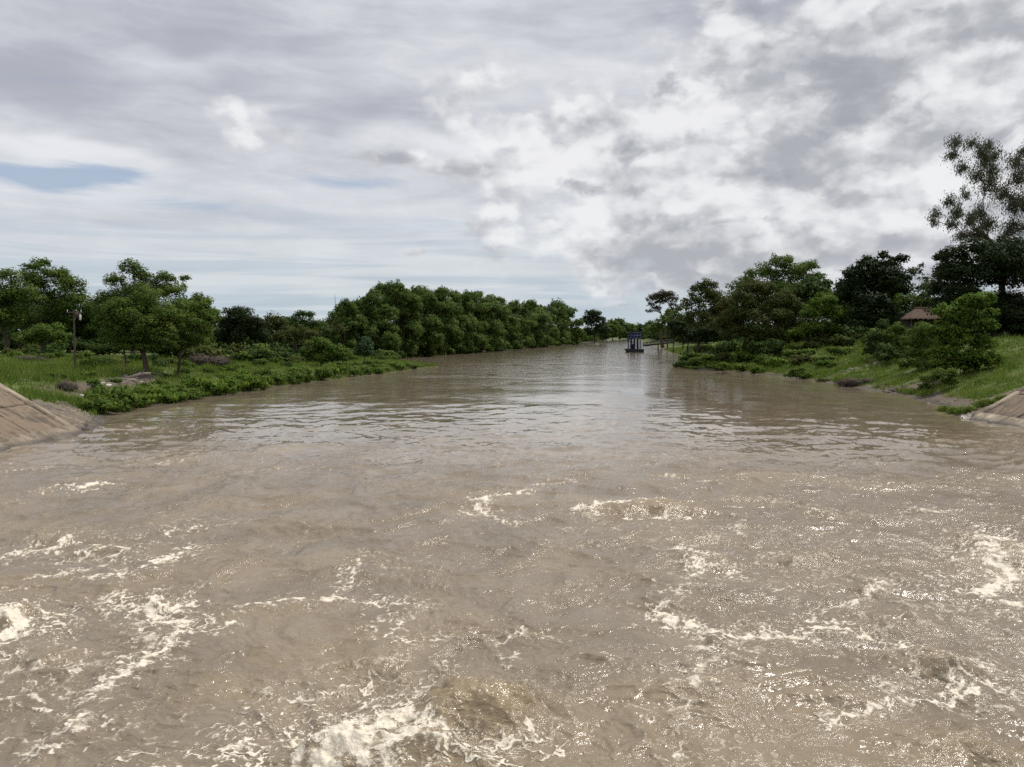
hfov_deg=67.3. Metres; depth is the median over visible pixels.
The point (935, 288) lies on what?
mango tree
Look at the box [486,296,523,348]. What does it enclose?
bamboo clump
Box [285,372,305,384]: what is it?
bush
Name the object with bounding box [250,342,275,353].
bush
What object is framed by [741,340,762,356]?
bush
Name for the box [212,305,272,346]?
broadleaf tree
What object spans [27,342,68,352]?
bush
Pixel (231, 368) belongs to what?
bush
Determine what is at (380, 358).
bush
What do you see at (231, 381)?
bush
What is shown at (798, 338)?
vine shrub
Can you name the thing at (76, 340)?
bush
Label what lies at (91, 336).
broadleaf tree
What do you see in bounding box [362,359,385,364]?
bush
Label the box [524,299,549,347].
bamboo clump
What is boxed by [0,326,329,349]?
woods
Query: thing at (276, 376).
bush
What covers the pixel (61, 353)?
bush
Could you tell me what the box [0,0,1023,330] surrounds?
sky
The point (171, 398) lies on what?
bush
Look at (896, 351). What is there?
bush
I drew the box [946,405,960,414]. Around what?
grass tuft
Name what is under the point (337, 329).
broadleaf tree
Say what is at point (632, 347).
pump pontoon
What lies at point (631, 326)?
tree
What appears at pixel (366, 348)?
willowy shrub
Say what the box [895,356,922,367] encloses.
bush
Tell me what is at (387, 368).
bush
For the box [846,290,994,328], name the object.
broadleaf tree
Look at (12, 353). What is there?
bush
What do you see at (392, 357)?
bush
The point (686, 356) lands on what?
vine shrub
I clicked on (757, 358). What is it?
bush
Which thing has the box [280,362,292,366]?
bush
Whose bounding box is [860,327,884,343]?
bush
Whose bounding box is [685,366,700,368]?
bush
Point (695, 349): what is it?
bush
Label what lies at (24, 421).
concrete slope
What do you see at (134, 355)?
bush
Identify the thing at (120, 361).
bush
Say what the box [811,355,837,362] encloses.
bush
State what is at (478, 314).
bamboo clump
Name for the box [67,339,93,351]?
bush
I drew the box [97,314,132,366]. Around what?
young tree
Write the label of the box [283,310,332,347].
broadleaf tree
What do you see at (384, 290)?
bamboo clump
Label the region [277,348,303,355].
bush
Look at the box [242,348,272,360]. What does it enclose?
bush
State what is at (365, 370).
bush
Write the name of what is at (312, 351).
willowy shrub
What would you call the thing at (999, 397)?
grass tuft
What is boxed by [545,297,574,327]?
broadleaf tree
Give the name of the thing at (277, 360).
bush
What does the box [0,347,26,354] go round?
bush
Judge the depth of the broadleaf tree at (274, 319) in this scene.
139.48 m
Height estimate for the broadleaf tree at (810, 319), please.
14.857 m
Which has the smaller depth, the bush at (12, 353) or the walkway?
the bush at (12, 353)
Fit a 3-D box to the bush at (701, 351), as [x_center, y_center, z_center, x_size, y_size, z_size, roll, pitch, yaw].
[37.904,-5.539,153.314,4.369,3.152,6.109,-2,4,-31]
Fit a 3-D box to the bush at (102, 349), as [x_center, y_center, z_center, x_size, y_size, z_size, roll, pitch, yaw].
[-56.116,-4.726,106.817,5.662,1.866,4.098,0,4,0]
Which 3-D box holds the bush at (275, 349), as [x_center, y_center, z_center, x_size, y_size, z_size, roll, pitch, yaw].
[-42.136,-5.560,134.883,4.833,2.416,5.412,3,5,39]
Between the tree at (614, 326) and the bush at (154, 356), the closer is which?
the bush at (154, 356)
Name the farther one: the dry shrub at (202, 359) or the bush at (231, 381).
the dry shrub at (202, 359)
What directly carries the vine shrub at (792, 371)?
on the ground at (933, 397)
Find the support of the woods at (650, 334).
on the ground at (933, 397)
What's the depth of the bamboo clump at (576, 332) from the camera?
476.32 m
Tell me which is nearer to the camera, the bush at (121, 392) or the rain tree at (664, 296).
the bush at (121, 392)
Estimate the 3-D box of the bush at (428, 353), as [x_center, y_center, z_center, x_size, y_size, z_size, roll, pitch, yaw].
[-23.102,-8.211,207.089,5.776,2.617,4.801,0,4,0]
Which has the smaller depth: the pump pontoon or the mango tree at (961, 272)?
the mango tree at (961, 272)
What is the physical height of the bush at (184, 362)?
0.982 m
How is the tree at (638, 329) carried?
on the ground at (933, 397)
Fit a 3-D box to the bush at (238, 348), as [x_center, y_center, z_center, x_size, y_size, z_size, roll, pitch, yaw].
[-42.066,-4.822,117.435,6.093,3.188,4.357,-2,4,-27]
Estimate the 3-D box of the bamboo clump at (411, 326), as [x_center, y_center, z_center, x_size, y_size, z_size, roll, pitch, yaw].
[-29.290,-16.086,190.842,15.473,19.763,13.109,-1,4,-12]
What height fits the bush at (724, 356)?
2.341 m
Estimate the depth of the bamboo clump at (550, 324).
363.76 m
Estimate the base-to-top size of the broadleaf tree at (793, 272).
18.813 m
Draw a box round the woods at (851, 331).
[728,319,939,343]
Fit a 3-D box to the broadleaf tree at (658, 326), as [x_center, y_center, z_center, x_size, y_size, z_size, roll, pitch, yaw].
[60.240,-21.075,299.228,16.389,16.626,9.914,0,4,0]
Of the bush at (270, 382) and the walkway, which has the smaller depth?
the bush at (270, 382)
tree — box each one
[0,267,47,349]
[0,285,91,332]
[6,257,96,343]
[9,322,72,353]
[25,295,100,351]
[72,312,193,351]
[84,258,186,354]
[94,285,190,371]
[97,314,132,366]
[163,298,216,374]
[173,274,191,326]
[182,292,224,351]
[209,324,333,340]
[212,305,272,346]
[253,310,293,347]
[265,322,322,349]
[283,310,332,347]
[316,322,348,356]
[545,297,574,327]
[579,309,608,342]
[599,322,612,340]
[606,318,623,339]
[610,317,630,339]
[618,322,635,339]
[631,322,647,337]
[642,320,656,335]
[645,289,678,347]
[645,308,674,347]
[666,303,697,349]
[666,318,722,352]
[669,277,739,349]
[697,289,885,330]
[706,277,805,342]
[724,252,835,331]
[784,291,849,340]
[787,275,833,340]
[828,250,920,330]
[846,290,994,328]
[888,277,937,311]
[922,232,1023,337]
[925,252,948,314]
[927,132,1023,335]
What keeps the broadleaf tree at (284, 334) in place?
on the ground at (933, 397)
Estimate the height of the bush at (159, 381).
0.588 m
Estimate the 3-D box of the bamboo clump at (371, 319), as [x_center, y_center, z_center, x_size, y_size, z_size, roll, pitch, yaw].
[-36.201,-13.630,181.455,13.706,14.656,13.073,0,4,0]
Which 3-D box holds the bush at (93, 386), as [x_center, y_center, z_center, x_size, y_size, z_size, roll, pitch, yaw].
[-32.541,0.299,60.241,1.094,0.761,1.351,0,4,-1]
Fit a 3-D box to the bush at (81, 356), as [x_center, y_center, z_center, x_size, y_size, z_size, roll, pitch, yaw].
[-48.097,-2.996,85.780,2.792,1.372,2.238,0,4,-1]
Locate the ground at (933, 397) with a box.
[0,337,1023,426]
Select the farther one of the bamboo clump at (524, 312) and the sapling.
the bamboo clump at (524, 312)
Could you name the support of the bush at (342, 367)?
on the ground at (933, 397)
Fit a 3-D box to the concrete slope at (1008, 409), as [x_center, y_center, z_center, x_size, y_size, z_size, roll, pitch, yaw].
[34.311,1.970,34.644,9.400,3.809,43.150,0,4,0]
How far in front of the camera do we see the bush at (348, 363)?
117.47 m
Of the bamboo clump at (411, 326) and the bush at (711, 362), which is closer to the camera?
the bush at (711, 362)
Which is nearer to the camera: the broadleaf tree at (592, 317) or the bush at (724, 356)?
the bush at (724, 356)
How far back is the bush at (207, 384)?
68.87 m
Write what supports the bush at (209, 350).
on the ground at (933, 397)
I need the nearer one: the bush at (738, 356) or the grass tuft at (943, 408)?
the grass tuft at (943, 408)
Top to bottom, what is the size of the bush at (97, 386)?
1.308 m
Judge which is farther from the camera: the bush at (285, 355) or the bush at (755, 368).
the bush at (285, 355)
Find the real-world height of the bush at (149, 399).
1.436 m
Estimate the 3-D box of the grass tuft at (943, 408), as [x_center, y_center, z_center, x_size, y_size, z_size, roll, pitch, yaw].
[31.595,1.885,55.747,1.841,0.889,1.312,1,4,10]
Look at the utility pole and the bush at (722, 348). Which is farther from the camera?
the bush at (722, 348)
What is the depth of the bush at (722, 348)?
143.44 m
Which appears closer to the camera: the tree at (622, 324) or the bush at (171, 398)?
the bush at (171, 398)
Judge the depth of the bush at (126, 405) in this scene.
55.61 m
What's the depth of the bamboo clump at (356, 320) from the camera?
173.53 m
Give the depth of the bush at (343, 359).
129.50 m
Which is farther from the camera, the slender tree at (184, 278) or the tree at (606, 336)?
the tree at (606, 336)
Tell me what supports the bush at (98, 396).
on the ground at (933, 397)
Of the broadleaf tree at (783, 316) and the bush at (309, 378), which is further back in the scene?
the broadleaf tree at (783, 316)
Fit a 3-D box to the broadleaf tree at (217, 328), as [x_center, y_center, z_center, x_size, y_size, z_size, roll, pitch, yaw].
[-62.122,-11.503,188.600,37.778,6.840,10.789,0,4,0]
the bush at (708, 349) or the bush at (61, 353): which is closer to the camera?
the bush at (61, 353)
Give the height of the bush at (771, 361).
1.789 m
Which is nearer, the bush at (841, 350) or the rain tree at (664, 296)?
the bush at (841, 350)
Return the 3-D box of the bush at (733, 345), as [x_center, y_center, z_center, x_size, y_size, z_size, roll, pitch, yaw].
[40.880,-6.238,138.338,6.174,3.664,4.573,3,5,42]
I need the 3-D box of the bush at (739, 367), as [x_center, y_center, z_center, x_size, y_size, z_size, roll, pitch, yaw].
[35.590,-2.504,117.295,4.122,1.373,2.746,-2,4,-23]
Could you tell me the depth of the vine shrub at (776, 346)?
120.66 m
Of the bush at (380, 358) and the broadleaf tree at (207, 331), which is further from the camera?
the bush at (380, 358)
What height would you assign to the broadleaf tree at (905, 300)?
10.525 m
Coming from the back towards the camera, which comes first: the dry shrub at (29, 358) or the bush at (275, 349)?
the bush at (275, 349)
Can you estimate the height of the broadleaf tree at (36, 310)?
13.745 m
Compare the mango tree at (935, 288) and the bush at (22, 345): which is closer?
the mango tree at (935, 288)
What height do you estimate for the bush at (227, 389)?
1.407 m
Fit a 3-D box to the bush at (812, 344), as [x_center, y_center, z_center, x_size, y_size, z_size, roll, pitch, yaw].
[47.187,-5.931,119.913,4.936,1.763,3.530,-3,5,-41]
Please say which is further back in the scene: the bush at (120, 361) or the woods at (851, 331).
the woods at (851, 331)
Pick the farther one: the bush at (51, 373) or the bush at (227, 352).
the bush at (227, 352)
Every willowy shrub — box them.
[298,336,354,366]
[354,336,376,360]
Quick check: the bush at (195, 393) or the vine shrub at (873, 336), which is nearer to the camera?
the bush at (195, 393)
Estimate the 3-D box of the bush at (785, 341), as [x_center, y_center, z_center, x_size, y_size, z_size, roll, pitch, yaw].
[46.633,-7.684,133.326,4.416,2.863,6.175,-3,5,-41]
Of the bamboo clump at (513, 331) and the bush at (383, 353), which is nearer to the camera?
the bush at (383, 353)
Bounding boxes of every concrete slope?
[0,383,107,451]
[956,386,1023,427]
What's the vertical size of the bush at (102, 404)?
1.246 m
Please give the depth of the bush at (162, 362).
83.42 m
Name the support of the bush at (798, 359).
on the ground at (933, 397)
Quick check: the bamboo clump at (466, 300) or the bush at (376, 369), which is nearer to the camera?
the bush at (376, 369)
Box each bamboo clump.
[327,296,384,352]
[328,301,355,340]
[329,298,369,348]
[345,288,401,354]
[354,281,394,328]
[374,281,417,349]
[375,278,424,357]
[395,285,444,355]
[403,285,443,352]
[417,286,431,318]
[425,289,471,350]
[428,286,463,354]
[444,291,485,353]
[458,289,491,350]
[472,290,506,351]
[474,293,510,346]
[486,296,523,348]
[505,299,537,348]
[508,300,537,347]
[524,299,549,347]
[531,308,555,345]
[538,304,559,341]
[546,300,570,345]
[565,306,586,342]
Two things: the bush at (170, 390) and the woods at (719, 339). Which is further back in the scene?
the woods at (719, 339)
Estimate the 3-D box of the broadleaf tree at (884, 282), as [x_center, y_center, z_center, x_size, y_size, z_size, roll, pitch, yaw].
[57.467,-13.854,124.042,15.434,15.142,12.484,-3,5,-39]
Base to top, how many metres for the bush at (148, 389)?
1.741 m
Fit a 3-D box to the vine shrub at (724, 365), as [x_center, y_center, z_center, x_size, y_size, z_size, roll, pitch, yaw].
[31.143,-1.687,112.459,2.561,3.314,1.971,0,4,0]
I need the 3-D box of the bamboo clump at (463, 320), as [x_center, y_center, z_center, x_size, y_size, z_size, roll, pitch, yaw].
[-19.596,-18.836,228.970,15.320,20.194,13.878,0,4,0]
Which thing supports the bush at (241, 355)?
on the ground at (933, 397)
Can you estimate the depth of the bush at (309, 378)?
90.80 m
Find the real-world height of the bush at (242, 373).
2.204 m
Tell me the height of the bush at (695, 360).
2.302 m
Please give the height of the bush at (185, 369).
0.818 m
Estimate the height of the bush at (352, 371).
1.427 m
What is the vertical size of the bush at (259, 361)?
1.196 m
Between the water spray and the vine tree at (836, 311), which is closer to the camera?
the water spray
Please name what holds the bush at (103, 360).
on the ground at (933, 397)
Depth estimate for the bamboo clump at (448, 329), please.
217.81 m
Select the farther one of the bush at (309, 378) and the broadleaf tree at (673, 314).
the broadleaf tree at (673, 314)
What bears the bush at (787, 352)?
on the ground at (933, 397)
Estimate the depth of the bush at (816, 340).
120.90 m
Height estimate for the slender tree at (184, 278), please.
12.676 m
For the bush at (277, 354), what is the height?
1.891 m
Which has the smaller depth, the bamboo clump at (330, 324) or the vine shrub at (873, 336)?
the vine shrub at (873, 336)
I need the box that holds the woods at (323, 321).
[0,317,361,343]
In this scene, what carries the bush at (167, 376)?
on the ground at (933, 397)
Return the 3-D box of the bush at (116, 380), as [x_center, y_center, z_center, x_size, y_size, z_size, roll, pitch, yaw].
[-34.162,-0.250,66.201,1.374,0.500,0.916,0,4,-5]
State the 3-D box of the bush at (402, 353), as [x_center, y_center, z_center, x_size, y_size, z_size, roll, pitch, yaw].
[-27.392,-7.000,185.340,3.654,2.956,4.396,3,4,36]
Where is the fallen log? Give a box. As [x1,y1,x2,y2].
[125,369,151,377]
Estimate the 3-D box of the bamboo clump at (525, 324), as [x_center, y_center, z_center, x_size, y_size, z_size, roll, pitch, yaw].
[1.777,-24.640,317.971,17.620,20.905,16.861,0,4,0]
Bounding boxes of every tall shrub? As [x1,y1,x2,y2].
[898,320,947,369]
[921,290,1005,375]
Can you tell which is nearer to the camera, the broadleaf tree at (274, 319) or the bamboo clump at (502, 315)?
the broadleaf tree at (274, 319)
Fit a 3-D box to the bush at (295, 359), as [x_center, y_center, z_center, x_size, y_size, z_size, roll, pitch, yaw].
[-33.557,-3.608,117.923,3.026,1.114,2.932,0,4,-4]
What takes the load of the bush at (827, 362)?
on the ground at (933, 397)
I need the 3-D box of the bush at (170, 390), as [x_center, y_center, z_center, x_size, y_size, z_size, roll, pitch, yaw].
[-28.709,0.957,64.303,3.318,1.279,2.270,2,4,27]
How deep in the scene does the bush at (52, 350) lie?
97.56 m
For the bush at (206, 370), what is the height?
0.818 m
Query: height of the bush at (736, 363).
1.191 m
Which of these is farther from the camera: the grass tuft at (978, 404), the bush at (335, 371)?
the bush at (335, 371)
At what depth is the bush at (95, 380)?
61.72 m
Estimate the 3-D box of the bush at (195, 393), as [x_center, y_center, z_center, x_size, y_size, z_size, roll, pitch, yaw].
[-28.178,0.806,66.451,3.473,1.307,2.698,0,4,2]
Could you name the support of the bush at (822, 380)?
on the ground at (933, 397)
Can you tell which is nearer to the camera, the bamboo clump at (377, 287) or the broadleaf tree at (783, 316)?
the broadleaf tree at (783, 316)
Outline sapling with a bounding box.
[910,262,929,306]
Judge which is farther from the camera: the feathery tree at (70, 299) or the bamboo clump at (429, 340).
the bamboo clump at (429, 340)
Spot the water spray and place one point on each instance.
(308, 739)
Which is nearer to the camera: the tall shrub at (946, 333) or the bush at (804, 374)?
the tall shrub at (946, 333)
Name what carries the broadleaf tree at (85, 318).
on the ground at (933, 397)
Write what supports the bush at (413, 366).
on the ground at (933, 397)
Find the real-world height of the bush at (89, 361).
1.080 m
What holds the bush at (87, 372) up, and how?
on the ground at (933, 397)
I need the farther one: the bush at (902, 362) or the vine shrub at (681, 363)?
the vine shrub at (681, 363)
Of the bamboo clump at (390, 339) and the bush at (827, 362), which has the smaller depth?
the bush at (827, 362)
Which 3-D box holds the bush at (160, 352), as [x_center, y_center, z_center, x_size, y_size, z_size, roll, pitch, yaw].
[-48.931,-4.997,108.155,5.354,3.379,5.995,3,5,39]
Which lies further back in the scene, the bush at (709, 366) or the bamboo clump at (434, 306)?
the bamboo clump at (434, 306)
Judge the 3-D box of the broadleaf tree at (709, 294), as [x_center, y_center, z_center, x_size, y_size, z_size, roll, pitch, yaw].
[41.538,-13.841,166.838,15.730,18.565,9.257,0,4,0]
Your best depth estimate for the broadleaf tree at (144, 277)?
103.01 m
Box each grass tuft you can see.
[935,404,953,411]
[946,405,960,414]
[954,404,976,414]
[970,399,984,407]
[976,397,996,406]
[993,393,1008,400]
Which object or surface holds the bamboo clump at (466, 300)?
on the ground at (933, 397)
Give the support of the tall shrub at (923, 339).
on the ground at (933, 397)
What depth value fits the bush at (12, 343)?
112.79 m
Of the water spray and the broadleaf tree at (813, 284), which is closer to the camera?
the water spray
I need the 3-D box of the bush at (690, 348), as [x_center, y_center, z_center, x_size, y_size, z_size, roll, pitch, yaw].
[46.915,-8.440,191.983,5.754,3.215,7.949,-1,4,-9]
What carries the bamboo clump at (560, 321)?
on the ground at (933, 397)
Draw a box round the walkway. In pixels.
[643,339,673,352]
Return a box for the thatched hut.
[900,307,940,336]
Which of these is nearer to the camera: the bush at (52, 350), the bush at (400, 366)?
the bush at (52, 350)
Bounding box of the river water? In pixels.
[0,339,1023,766]
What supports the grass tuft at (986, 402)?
on the ground at (933, 397)
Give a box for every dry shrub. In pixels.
[7,354,49,361]
[54,379,80,391]
[186,353,230,366]
[833,376,874,386]
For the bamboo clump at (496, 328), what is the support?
on the ground at (933, 397)
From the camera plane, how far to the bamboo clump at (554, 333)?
383.54 m
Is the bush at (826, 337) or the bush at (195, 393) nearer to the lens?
the bush at (195, 393)
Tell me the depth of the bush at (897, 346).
98.38 m
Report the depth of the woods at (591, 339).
600.03 m
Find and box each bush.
[0,339,20,350]
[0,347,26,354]
[5,350,23,357]
[15,340,37,352]
[22,347,39,354]
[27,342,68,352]
[43,348,62,353]
[47,371,71,379]
[52,351,70,356]
[55,336,98,343]
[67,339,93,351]
[71,351,94,359]
[74,391,117,402]
[76,357,104,366]
[77,397,125,412]
[78,369,96,376]
[83,377,100,383]
[85,344,126,354]
[87,385,119,393]
[89,383,102,389]
[94,384,141,408]
[96,357,116,365]
[105,378,122,382]
[110,397,133,412]
[113,359,131,364]
[122,353,141,360]
[129,383,163,402]
[133,391,156,407]
[140,353,161,360]
[147,337,181,357]
[152,359,169,366]
[152,378,166,384]
[156,391,188,403]
[157,383,184,390]
[160,373,174,378]
[160,388,189,397]
[165,358,177,363]
[173,368,191,372]
[175,359,195,366]
[176,386,207,399]
[181,343,226,358]
[181,375,223,394]
[198,368,214,372]
[205,383,236,394]
[212,374,241,390]
[217,368,250,381]
[219,365,240,370]
[221,349,233,354]
[221,351,252,360]
[222,342,250,354]
[237,374,270,390]
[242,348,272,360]
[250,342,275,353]
[251,374,274,387]
[252,358,268,364]
[252,367,285,383]
[265,345,286,351]
[266,356,283,363]
[268,351,288,358]
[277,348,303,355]
[279,352,301,357]
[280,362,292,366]
[280,366,316,381]
[282,356,301,362]
[284,366,311,374]
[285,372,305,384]
[313,367,332,379]
[322,365,343,377]
[330,363,351,372]
[331,357,347,362]
[335,361,360,365]
[338,367,362,376]
[349,347,369,356]
[353,365,372,373]
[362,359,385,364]
[369,363,389,367]
[369,367,385,373]
[372,355,385,359]
[375,349,391,356]
[381,366,390,370]
[384,355,397,359]
[393,363,405,369]
[394,350,406,358]
[406,364,417,368]
[421,349,436,355]
[443,346,454,354]
[505,340,512,349]
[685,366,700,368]
[686,354,713,365]
[688,344,713,349]
[690,348,711,358]
[691,344,709,351]
[699,360,727,366]
[703,347,715,352]
[705,362,718,369]
[713,341,748,353]
[713,351,734,362]
[725,339,742,350]
[729,350,757,361]
[730,362,744,365]
[733,363,758,370]
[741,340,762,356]
[748,365,764,372]
[752,353,776,362]
[761,357,786,366]
[774,337,793,345]
[780,348,817,357]
[787,353,817,364]
[795,371,813,378]
[800,339,825,348]
[804,340,827,347]
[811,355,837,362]
[813,359,841,366]
[815,378,831,381]
[817,333,839,344]
[825,346,858,354]
[827,333,856,346]
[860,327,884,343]
[872,342,906,349]
[877,348,905,358]
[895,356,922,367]
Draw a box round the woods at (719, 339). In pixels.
[715,319,860,341]
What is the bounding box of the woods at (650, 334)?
[639,320,722,341]
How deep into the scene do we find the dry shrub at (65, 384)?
57.73 m
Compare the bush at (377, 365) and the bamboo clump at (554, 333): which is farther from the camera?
the bamboo clump at (554, 333)
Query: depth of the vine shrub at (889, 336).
98.81 m
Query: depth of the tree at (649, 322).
846.90 m
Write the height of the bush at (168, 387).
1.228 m
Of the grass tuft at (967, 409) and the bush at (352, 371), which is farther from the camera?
the bush at (352, 371)
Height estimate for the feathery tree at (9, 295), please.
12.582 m
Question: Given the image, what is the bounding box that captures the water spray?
[0,592,985,764]
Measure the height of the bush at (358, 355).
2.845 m
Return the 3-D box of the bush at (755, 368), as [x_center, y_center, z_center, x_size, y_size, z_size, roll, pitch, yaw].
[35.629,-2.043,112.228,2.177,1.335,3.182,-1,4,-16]
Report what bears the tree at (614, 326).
on the ground at (933, 397)
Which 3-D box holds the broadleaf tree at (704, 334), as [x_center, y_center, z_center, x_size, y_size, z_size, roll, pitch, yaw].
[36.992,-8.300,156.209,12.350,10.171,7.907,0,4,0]
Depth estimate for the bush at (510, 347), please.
295.40 m
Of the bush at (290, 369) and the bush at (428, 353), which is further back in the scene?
the bush at (428, 353)
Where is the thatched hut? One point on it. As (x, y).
(913, 316)
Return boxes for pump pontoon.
[624,332,643,351]
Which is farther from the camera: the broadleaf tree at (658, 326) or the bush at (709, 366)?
the broadleaf tree at (658, 326)
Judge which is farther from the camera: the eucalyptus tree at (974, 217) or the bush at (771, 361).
the bush at (771, 361)
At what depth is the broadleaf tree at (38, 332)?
91.86 m
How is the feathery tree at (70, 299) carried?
on the ground at (933, 397)
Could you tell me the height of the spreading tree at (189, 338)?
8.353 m
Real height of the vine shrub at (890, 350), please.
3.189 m
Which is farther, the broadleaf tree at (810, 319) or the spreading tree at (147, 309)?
the broadleaf tree at (810, 319)
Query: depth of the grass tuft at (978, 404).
53.53 m
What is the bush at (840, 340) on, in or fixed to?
on the ground at (933, 397)
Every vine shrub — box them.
[673,360,687,367]
[676,351,700,361]
[717,361,733,373]
[745,338,786,356]
[776,321,844,342]
[783,366,816,377]
[862,318,890,355]
[872,342,900,365]
[877,321,917,345]
[917,367,961,393]
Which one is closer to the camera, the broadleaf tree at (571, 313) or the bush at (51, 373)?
the bush at (51, 373)
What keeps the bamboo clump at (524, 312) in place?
on the ground at (933, 397)
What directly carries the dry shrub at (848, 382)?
on the ground at (933, 397)
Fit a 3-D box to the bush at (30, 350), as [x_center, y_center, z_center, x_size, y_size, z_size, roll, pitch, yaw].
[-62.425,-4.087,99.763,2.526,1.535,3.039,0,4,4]
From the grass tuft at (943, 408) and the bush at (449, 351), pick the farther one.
the bush at (449, 351)
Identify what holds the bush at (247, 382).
on the ground at (933, 397)
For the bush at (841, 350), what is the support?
on the ground at (933, 397)
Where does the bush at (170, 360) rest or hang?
on the ground at (933, 397)
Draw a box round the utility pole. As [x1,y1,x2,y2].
[66,309,81,367]
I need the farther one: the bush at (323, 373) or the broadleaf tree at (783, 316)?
the broadleaf tree at (783, 316)
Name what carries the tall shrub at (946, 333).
on the ground at (933, 397)
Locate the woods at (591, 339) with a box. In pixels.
[531,326,605,341]
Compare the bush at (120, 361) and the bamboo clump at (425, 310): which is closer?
the bush at (120, 361)

